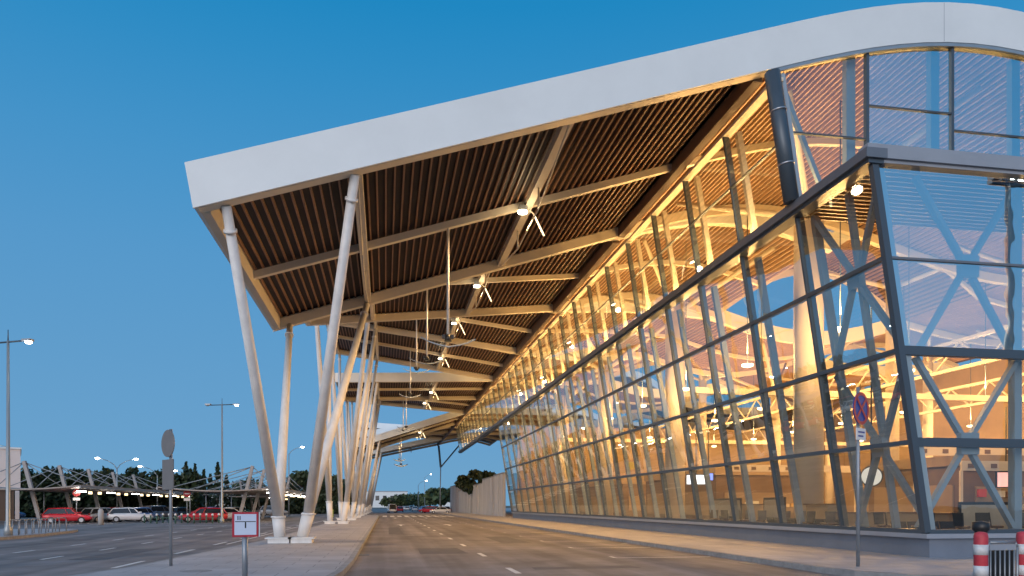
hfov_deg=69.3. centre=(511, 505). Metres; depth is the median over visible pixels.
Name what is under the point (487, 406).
window
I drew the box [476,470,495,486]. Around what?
tree
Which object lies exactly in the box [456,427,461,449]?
window
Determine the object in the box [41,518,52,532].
bike hoop
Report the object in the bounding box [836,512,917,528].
bench
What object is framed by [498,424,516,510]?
window
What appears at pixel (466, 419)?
window
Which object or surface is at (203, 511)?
parked car
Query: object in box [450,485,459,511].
concrete wall
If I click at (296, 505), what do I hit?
hedge
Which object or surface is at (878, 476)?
wall clock
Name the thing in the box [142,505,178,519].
parked car
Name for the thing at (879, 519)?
bar stool
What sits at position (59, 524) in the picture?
bike hoop
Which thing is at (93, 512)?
parked car
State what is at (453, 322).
floodlight
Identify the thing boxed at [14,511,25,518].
parked car
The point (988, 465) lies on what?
lit fascia
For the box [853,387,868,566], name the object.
traffic sign
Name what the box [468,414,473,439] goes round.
window
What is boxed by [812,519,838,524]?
waiting bench
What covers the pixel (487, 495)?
concrete wall
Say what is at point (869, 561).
terminal pavement
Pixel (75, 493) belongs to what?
traffic sign
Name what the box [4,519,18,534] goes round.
bike hoop
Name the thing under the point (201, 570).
manhole
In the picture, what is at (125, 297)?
sky
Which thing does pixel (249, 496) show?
car shelter
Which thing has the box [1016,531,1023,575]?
striped post
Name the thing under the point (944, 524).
waiting bench
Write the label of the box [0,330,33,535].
street lamp
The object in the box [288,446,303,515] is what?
street lamp
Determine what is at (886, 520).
bar stool
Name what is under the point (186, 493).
traffic sign
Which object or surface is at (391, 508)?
parked car
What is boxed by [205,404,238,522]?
street lamp
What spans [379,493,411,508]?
tree
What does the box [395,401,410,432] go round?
hanging lamp
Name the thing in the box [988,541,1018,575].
crowd barrier
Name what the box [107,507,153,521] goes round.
parked car
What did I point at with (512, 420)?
window
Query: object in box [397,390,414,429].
hanging lamp
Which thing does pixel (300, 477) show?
tree
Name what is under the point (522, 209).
floodlight
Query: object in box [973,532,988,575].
striped post
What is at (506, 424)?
window
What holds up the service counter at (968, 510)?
on the terminal building at (678, 202)
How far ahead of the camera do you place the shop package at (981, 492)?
35.00 m
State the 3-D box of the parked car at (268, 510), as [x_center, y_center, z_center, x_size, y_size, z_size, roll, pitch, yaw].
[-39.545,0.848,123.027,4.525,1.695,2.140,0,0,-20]
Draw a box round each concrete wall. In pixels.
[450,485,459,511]
[458,490,471,513]
[472,483,481,513]
[482,476,493,515]
[493,472,505,515]
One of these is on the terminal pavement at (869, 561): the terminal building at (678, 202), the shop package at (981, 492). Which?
the terminal building at (678, 202)
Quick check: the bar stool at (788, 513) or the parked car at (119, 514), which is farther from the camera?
the parked car at (119, 514)
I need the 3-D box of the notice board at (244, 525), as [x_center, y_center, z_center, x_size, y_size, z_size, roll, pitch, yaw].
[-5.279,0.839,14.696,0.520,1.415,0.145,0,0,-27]
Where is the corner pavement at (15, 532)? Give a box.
[0,529,74,536]
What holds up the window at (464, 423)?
in the terminal building at (678, 202)
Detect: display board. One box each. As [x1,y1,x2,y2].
[710,498,741,519]
[763,497,785,521]
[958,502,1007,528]
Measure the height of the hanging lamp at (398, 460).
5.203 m
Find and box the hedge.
[228,477,351,513]
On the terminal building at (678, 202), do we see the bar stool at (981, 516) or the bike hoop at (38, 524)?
the bar stool at (981, 516)
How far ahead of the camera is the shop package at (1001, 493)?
35.17 m
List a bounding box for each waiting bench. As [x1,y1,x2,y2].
[766,517,796,523]
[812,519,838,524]
[891,521,955,528]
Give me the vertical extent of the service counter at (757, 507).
1.560 m
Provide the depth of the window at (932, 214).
22.15 m
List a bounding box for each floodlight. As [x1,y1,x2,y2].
[451,320,464,334]
[474,281,491,301]
[518,204,544,235]
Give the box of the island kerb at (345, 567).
[69,515,379,575]
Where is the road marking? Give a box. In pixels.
[15,516,656,572]
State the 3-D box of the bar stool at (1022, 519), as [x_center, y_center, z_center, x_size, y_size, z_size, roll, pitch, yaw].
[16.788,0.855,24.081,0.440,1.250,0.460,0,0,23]
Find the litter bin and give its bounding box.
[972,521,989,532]
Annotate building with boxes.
[0,447,21,520]
[184,2,1023,557]
[366,491,407,507]
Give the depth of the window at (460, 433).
135.52 m
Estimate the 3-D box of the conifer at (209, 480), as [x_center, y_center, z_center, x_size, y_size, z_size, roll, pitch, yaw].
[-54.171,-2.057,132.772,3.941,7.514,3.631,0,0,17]
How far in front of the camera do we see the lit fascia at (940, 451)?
37.18 m
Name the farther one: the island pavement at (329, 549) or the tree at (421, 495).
the tree at (421, 495)
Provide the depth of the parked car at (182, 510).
92.42 m
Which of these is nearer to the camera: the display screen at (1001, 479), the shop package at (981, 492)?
the display screen at (1001, 479)
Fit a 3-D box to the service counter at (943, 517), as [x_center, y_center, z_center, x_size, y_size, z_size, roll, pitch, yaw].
[17.065,0.875,27.772,2.700,1.210,0.800,0,0,-20]
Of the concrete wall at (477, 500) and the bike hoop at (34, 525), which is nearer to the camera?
the bike hoop at (34, 525)
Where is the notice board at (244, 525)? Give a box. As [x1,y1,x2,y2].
[232,512,259,575]
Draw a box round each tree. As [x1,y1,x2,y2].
[230,479,258,487]
[286,469,324,489]
[332,474,344,489]
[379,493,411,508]
[397,493,417,504]
[409,492,423,506]
[415,497,436,505]
[424,487,449,506]
[454,475,476,491]
[465,469,479,494]
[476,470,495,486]
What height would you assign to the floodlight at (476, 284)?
1.196 m
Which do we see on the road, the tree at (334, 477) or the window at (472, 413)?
the tree at (334, 477)
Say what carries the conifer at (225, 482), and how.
on the road
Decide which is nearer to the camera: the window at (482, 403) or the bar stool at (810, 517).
the bar stool at (810, 517)
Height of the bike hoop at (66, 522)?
0.830 m
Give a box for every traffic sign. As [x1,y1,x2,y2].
[72,489,80,522]
[161,429,174,565]
[183,491,190,500]
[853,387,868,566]
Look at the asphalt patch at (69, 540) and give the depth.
35.90 m
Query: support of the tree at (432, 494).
on the road
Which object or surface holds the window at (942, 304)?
in the terminal building at (678, 202)
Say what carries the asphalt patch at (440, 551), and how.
on the road
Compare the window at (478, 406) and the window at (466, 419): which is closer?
the window at (478, 406)
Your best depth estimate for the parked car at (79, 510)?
76.74 m
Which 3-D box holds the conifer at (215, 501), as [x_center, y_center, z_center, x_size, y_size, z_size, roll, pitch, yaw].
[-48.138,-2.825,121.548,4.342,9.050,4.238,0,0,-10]
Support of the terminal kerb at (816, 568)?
on the road
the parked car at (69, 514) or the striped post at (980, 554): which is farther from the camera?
the parked car at (69, 514)
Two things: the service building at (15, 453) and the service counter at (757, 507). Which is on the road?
the service building at (15, 453)
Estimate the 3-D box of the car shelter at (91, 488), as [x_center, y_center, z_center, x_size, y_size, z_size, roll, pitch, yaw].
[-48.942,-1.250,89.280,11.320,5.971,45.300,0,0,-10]
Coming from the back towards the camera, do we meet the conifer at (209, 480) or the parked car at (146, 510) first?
the conifer at (209, 480)
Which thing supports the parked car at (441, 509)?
on the road
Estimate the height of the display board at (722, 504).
1.850 m
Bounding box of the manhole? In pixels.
[180,569,211,571]
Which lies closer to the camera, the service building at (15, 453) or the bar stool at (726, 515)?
the bar stool at (726, 515)
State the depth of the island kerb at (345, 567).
21.66 m
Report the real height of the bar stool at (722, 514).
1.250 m
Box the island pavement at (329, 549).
[75,515,377,575]
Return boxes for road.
[0,509,839,575]
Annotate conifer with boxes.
[193,463,197,473]
[201,469,211,506]
[205,462,230,507]
[207,473,215,505]
[220,474,234,506]
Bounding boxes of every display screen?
[686,432,704,484]
[708,425,713,480]
[995,407,1007,487]
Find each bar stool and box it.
[709,510,718,519]
[721,510,724,519]
[724,510,732,520]
[742,510,748,520]
[756,510,766,521]
[786,511,790,522]
[802,511,815,523]
[825,511,837,524]
[873,512,886,526]
[884,512,891,527]
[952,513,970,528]
[975,513,989,521]
[988,512,1003,528]
[1022,512,1023,527]
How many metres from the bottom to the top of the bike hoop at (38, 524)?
0.830 m
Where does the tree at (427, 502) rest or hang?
on the road
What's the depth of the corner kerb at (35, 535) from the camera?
39.74 m
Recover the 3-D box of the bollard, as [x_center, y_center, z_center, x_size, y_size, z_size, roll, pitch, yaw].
[-36.031,1.000,64.930,0.440,1.400,0.429,0,0,-10]
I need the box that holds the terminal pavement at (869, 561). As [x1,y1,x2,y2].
[443,508,1015,575]
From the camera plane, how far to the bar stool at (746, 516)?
35.02 m
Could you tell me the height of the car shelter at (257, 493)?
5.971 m
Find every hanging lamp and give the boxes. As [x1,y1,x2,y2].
[393,442,404,461]
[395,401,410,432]
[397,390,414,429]
[403,320,429,373]
[409,290,444,364]
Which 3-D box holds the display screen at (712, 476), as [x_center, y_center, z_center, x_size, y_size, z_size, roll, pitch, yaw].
[12.418,-3.302,46.814,0.600,3.500,0.132,0,0,5]
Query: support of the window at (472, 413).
in the terminal building at (678, 202)
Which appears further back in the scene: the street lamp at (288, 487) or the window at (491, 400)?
the street lamp at (288, 487)
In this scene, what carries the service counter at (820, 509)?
on the terminal building at (678, 202)
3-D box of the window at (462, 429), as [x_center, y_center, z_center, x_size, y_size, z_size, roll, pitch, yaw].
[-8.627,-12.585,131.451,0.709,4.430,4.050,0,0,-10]
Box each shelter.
[0,461,193,522]
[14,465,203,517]
[156,466,305,518]
[203,481,287,508]
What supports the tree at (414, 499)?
on the ground
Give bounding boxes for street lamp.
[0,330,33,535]
[95,457,137,506]
[138,466,157,504]
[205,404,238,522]
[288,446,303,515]
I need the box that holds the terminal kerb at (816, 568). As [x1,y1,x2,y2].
[411,509,1015,575]
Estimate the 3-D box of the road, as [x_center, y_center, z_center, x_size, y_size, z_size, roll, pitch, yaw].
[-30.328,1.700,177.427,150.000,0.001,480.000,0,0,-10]
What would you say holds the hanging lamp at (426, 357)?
hanging from the terminal building at (678, 202)
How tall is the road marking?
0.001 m
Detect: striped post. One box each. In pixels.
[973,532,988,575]
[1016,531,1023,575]
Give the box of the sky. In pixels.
[0,0,1023,505]
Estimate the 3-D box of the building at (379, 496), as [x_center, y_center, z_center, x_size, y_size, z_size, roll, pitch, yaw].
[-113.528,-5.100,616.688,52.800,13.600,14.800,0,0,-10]
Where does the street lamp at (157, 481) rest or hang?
on the road
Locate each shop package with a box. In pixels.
[977,489,986,496]
[998,491,1004,496]
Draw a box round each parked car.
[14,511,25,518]
[42,508,93,523]
[74,507,92,521]
[79,507,121,521]
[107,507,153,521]
[125,507,161,520]
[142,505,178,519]
[167,507,192,518]
[177,507,227,521]
[210,508,238,520]
[248,507,268,514]
[259,506,287,515]
[387,504,396,512]
[396,506,402,511]
[419,506,437,512]
[429,507,450,513]
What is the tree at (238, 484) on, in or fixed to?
on the road
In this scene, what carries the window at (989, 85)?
in the terminal building at (678, 202)
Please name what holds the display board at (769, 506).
on the terminal building at (678, 202)
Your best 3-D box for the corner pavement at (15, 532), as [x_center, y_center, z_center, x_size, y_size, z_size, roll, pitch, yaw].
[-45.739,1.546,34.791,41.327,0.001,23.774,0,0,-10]
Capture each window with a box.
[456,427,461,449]
[458,425,463,447]
[460,422,465,445]
[463,419,468,444]
[465,416,470,442]
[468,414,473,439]
[471,411,477,437]
[474,406,480,435]
[477,403,483,433]
[480,399,487,430]
[484,394,492,427]
[488,390,496,424]
[492,384,501,420]
[497,379,507,416]
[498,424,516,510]
[502,372,513,413]
[504,420,522,511]
[509,416,528,511]
[869,48,949,149]
[879,165,1023,263]
[892,259,1023,349]
[954,48,1023,156]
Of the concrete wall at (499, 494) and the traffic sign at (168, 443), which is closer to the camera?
the traffic sign at (168, 443)
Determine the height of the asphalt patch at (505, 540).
0.001 m
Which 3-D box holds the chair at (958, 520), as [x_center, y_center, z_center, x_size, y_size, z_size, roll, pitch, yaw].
[14.409,0.855,23.665,0.460,1.250,0.440,0,0,-13]
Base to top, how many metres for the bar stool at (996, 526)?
1.250 m
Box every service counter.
[742,504,762,521]
[803,504,836,520]
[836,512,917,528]
[935,513,956,528]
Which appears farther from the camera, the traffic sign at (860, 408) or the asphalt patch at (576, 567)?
the asphalt patch at (576, 567)
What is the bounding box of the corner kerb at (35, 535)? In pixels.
[0,529,77,539]
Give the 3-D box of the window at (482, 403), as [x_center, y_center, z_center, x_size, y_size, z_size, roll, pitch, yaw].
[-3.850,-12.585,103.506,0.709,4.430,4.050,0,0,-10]
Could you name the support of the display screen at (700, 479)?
hanging from the terminal building at (678, 202)
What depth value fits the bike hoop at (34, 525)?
41.28 m
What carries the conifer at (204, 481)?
on the road
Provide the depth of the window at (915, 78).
26.61 m
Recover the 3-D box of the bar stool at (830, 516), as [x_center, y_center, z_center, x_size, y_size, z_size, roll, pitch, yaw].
[12.181,0.855,28.165,0.440,1.250,0.460,0,0,1]
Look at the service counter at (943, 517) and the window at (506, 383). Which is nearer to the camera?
the service counter at (943, 517)
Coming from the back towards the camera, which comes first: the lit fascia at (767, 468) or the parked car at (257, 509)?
the parked car at (257, 509)
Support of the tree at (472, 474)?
on the road
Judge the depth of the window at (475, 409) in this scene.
111.48 m
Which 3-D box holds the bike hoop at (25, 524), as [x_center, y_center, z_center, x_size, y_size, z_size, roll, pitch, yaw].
[-26.003,1.131,39.076,0.060,0.830,0.760,0,0,20]
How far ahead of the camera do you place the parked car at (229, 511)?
82.93 m
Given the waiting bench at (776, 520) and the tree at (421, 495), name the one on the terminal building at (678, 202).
the waiting bench at (776, 520)
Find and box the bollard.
[98,509,103,524]
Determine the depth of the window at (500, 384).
87.60 m
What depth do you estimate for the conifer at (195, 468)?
127.55 m
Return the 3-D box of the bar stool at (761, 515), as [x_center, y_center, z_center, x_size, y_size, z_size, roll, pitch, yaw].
[11.430,0.855,34.070,0.440,1.250,0.460,0,0,36]
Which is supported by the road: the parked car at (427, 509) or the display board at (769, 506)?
the parked car at (427, 509)
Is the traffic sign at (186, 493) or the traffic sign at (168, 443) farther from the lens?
the traffic sign at (186, 493)
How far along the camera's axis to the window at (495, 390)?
91.54 m
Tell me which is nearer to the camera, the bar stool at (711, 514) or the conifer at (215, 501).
the bar stool at (711, 514)
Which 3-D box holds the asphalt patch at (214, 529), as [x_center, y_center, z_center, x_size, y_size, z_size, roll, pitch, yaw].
[-21.165,1.697,53.194,1.400,0.001,8.000,0,0,-10]
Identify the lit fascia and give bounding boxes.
[728,465,855,511]
[913,447,1023,511]
[959,461,1023,501]
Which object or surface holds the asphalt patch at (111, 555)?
on the road
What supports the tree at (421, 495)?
on the ground
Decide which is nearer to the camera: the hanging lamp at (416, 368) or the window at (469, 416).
the hanging lamp at (416, 368)
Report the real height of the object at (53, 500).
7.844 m
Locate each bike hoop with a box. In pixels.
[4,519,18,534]
[12,519,25,534]
[19,519,32,533]
[26,518,39,533]
[33,518,45,532]
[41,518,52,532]
[48,518,59,531]
[55,517,66,530]
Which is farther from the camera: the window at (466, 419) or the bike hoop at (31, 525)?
the window at (466, 419)
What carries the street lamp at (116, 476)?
on the road
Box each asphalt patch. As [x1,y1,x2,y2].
[41,539,94,541]
[69,549,156,559]
[197,527,231,530]
[389,527,403,533]
[418,548,465,553]
[486,537,530,542]
[532,565,640,569]
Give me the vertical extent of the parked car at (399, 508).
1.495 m

